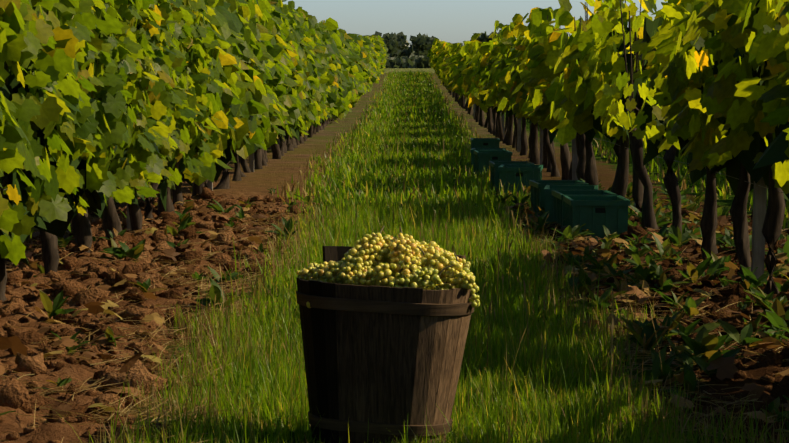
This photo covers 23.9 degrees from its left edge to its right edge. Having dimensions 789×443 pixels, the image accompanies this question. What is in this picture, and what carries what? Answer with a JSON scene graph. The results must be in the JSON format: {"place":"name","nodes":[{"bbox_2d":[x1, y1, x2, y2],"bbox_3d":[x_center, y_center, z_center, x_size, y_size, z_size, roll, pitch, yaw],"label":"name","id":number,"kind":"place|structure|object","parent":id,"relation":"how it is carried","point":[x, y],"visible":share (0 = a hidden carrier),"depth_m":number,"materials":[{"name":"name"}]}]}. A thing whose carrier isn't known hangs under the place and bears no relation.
{"place":"outdoors","nodes":[
{"label":"outdoors","id":0,"kind":"place"},
{"bbox_2d":[313,226,458,275],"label":"grapes","id":1,"kind":"object","parent":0,"point":[439,274],"visible":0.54,"depth_m":5.49,"materials":[{"name":"green food"}]},
{"bbox_2d":[4,57,783,192],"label":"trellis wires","id":2,"kind":"object","parent":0,"point":[674,160],"visible":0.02,"depth_m":10.34,"materials":[{"name":"grey metal"}]},
{"bbox_2d":[0,68,788,442],"bbox_3d":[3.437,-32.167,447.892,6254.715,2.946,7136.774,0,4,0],"label":"ground","id":3,"kind":"structure","parent":0,"point":[276,174],"depth_m":8.86,"materials":[{"name":"brown soil"}]},
{"bbox_2d":[0,62,286,301],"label":"grapevine trunks","id":4,"kind":"object","parent":3,"relation":"on","point":[81,225],"visible":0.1,"depth_m":11.96,"materials":[{"name":"brown wood"}]},
{"bbox_2d":[0,201,288,420],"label":"fallen leaves","id":5,"kind":"object","parent":3,"relation":"on","point":[14,344],"visible":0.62,"depth_m":8.33,"materials":[{"name":"brown plant"}]},
{"bbox_2d":[0,187,309,415],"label":"weeds","id":6,"kind":"object","parent":3,"relation":"on","point":[137,251],"visible":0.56,"depth_m":10.75,"materials":[{"name":"green plant"}]},
{"bbox_2d":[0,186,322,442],"bbox_3d":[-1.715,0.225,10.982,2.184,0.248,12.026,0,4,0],"label":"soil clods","id":7,"kind":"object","parent":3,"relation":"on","point":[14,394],"visible":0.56,"depth_m":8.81,"materials":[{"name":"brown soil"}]},
{"bbox_2d":[0,0,388,266],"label":"vine foliage","id":8,"kind":"object","parent":3,"relation":"on","point":[256,71],"visible":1,"depth_m":11.40,"materials":[{"name":"green plant"}]},
{"bbox_2d":[286,104,354,150],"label":"grapevine trunks","id":9,"kind":"object","parent":3,"relation":"on","point":[292,144],"visible":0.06,"depth_m":33.85,"materials":[{"name":"brown wood"}]},
{"bbox_2d":[296,246,471,442],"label":"wooden tub staves","id":10,"kind":"object","parent":3,"relation":"on","point":[381,368],"visible":0.73,"depth_m":5.42,"materials":[{"name":"brown wood"}]},
{"bbox_2d":[296,291,475,435],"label":"barrel hoops","id":11,"kind":"object","parent":10,"relation":"attached to","point":[389,307],"visible":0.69,"depth_m":5.41,"materials":[{"name":"brown metal"}]},
{"bbox_2d":[306,247,479,307],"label":"grapes","id":12,"kind":"object","parent":10,"relation":"in","point":[430,278],"visible":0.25,"depth_m":5.40,"materials":[{"name":"food"}]},
{"bbox_3d":[-0.026,0.210,5.546,0.509,0.073,0.334,0,4,0],"label":"grape","id":13,"kind":"object","parent":10,"relation":"in","visible":0},
{"bbox_2d":[296,233,475,289],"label":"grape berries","id":14,"kind":"object","parent":13,"relation":"on","point":[358,265],"visible":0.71,"depth_m":5.45,"materials":[{"name":"food"}]},
{"bbox_2d":[306,233,470,307],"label":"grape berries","id":15,"kind":"object","parent":13,"relation":"on","point":[405,252],"visible":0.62,"depth_m":5.47,"materials":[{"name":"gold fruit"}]},
{"bbox_2d":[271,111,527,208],"bbox_3d":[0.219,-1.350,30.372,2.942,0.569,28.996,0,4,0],"label":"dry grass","id":16,"kind":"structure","parent":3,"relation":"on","point":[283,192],"depth_m":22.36,"materials":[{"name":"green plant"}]},
{"bbox_2d":[385,55,430,67],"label":"hedge","id":17,"kind":"object","parent":3,"relation":"on","point":[420,61],"visible":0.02,"depth_m":203.15,"materials":[{"name":"green plant"}]},
{"bbox_2d":[277,113,540,212],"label":"green grass","id":18,"kind":"structure","parent":3,"relation":"on","point":[452,137],"depth_m":22.58,"materials":[{"name":"green plant"}]},
{"bbox_2d":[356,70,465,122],"bbox_3d":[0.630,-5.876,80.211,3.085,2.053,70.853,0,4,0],"label":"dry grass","id":19,"kind":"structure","parent":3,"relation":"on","point":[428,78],"depth_m":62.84,"materials":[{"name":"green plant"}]},
{"bbox_2d":[358,69,466,122],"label":"green grass","id":20,"kind":"structure","parent":3,"relation":"on","point":[388,94],"depth_m":64.19,"materials":[{"name":"green plant"}]},
{"bbox_2d":[50,267,788,442],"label":"grass","id":21,"kind":"structure","parent":3,"relation":"on","point":[555,363],"depth_m":6.18,"materials":[{"name":"green plant"}]},
{"bbox_2d":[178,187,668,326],"bbox_3d":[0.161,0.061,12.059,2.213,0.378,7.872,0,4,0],"label":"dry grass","id":22,"kind":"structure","parent":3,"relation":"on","point":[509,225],"depth_m":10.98,"materials":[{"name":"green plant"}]},
{"bbox_2d":[203,169,655,328],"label":"green grass","id":23,"kind":"structure","parent":3,"relation":"on","point":[364,222],"depth_m":11.50,"materials":[{"name":"green plant"}]},
{"bbox_2d":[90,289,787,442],"bbox_3d":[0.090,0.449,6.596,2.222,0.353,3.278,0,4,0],"label":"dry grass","id":24,"kind":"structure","parent":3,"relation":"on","point":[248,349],"depth_m":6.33,"materials":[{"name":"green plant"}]},
{"bbox_2d":[212,200,667,412],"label":"grass seed stalks","id":25,"kind":"object","parent":3,"relation":"on","point":[612,325],"depth_m":8.05,"materials":[{"name":"green plant"}]},
{"bbox_2d":[127,36,766,278],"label":"trellis posts","id":26,"kind":"object","parent":3,"relation":"on","point":[759,214],"depth_m":9.38,"materials":[{"name":"brown wood"}]},
{"bbox_2d":[427,33,480,99],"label":"grapevine leaves","id":27,"kind":"object","parent":26,"relation":"attached to","point":[469,75],"visible":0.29,"depth_m":52.98,"materials":[{"name":"green plant"}]},
{"bbox_2d":[428,38,487,112],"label":"vine foliage","id":28,"kind":"object","parent":26,"relation":"attached to","point":[446,64],"visible":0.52,"depth_m":51.97,"materials":[{"name":"green plant"}]},
{"bbox_2d":[443,52,517,150],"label":"grapevine trunks","id":29,"kind":"object","parent":26,"relation":"attached to","point":[495,129],"visible":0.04,"depth_m":36.96,"materials":[{"name":"brown wood"}]},
{"bbox_2d":[469,0,653,137],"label":"vine foliage","id":30,"kind":"object","parent":26,"relation":"attached to","point":[537,73],"visible":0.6,"depth_m":19.84,"materials":[{"name":"green plant"}]},
{"bbox_2d":[471,0,653,145],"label":"grapevine leaves","id":31,"kind":"object","parent":26,"relation":"attached to","point":[565,134],"visible":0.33,"depth_m":19.44,"materials":[{"name":"green plant"}]},
{"bbox_2d":[481,0,788,200],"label":"vine foliage","id":32,"kind":"object","parent":26,"relation":"attached to","point":[774,151],"visible":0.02,"depth_m":10.32,"materials":[{"name":"green plant"}]},
{"bbox_2d":[577,0,788,193],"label":"grapevine leaves","id":33,"kind":"object","parent":26,"relation":"attached to","point":[710,146],"visible":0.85,"depth_m":8.95,"materials":[{"name":"green plant"}]},
{"bbox_2d":[471,138,499,148],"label":"harvest crate","id":34,"kind":"object","parent":3,"relation":"on","point":[485,142],"visible":0.48,"depth_m":26.63,"materials":[{"name":"plastic"}]},
{"bbox_2d":[470,148,505,171],"bbox_3d":[1.160,-0.762,23.025,0.412,0.276,0.592,0,4,6],"label":"harvest crate","id":35,"kind":"object","parent":3,"relation":"on","point":[472,156],"visible":0.31,"depth_m":22.82,"materials":[{"name":"plastic"}]},
{"bbox_2d":[474,150,512,174],"bbox_3d":[1.173,-0.701,22.227,0.412,0.276,0.592,0,4,-2],"label":"harvest crate","id":36,"kind":"object","parent":3,"relation":"on","point":[483,158],"visible":0.73,"depth_m":21.94,"materials":[{"name":"plastic"}]},
{"bbox_2d":[489,161,533,190],"bbox_3d":[1.199,-0.469,19.135,0.434,0.275,0.607,0,4,0],"label":"harvest crate","id":37,"kind":"object","parent":3,"relation":"on","point":[494,172],"visible":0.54,"depth_m":18.99,"materials":[{"name":"plastic"}]},
{"bbox_2d":[498,165,542,194],"bbox_3d":[1.243,-0.410,18.337,0.412,0.275,0.592,0,4,7],"label":"harvest crate","id":38,"kind":"object","parent":3,"relation":"on","point":[511,174],"visible":0.73,"depth_m":18.06,"materials":[{"name":"plastic"}]},
{"bbox_2d":[529,180,588,213],"bbox_3d":[1.349,-0.190,15.344,0.412,0.274,0.592,0,4,-3],"label":"harvest crate","id":39,"kind":"object","parent":3,"relation":"on","point":[537,193],"visible":0.44,"depth_m":15.29,"materials":[{"name":"plastic"}]},
{"bbox_2d":[544,185,597,223],"bbox_3d":[1.383,-0.133,14.566,0.412,0.274,0.592,0,4,6],"label":"harvest crate","id":40,"kind":"object","parent":3,"relation":"on","point":[549,198],"visible":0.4,"depth_m":14.31,"materials":[{"name":"plastic"}]},
{"bbox_2d":[552,190,617,227],"bbox_3d":[1.407,-0.081,13.848,0.412,0.274,0.592,0,4,-2],"label":"harvest crate","id":41,"kind":"object","parent":3,"relation":"on","point":[559,210],"visible":0.29,"depth_m":13.88,"materials":[{"name":"plastic"}]},
{"bbox_2d":[563,195,629,239],"bbox_3d":[1.422,-0.031,13.149,0.415,0.274,0.594,0,4,0],"label":"harvest crate","id":42,"kind":"object","parent":3,"relation":"on","point":[595,213],"visible":0.71,"depth_m":12.87,"materials":[{"name":"plastic"}]},
{"bbox_2d":[492,179,788,436],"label":"weeds","id":43,"kind":"object","parent":3,"relation":"on","point":[704,346],"visible":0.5,"depth_m":9.09,"materials":[{"name":"green plant"}]},
{"bbox_2d":[506,195,788,422],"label":"fallen leaves","id":44,"kind":"object","parent":3,"relation":"on","point":[725,367],"visible":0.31,"depth_m":9.09,"materials":[{"name":"brown plant"}]},
{"bbox_2d":[510,221,788,442],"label":"soil","id":45,"kind":"structure","parent":3,"relation":"on","point":[656,348],"depth_m":7.40,"materials":[{"name":"brown soil"}]},
{"bbox_2d":[515,205,788,442],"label":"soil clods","id":46,"kind":"object","parent":3,"relation":"on","point":[771,358],"visible":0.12,"depth_m":8.75,"materials":[{"name":"brown soil"}]},
{"bbox_2d":[520,0,785,293],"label":"grapevine trunks","id":47,"kind":"object","parent":3,"relation":"on","point":[586,170],"visible":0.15,"depth_m":12.75,"materials":[{"name":"brown wood"}]},
{"bbox_2d":[556,131,788,228],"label":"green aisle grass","id":48,"kind":"structure","parent":3,"relation":"on","point":[653,162],"depth_m":22.83,"materials":[{"name":"green plant"}]},
{"bbox_2d":[571,138,788,226],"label":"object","id":49,"kind":"structure","parent":3,"relation":"on","point":[682,185],"depth_m":21.48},
{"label":"tree trunks","id":50,"kind":"object","parent":3,"relation":"on","visible":0},
{"bbox_2d":[375,31,498,59],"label":"trees","id":51,"kind":"object","parent":50,"relation":"on","point":[397,45],"visible":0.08,"depth_m":455.06,"materials":[{"name":"green plant"}]},
{"bbox_2d":[283,0,667,46],"label":"sky","id":52,"kind":"structure","parent":0,"point":[452,21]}
]}

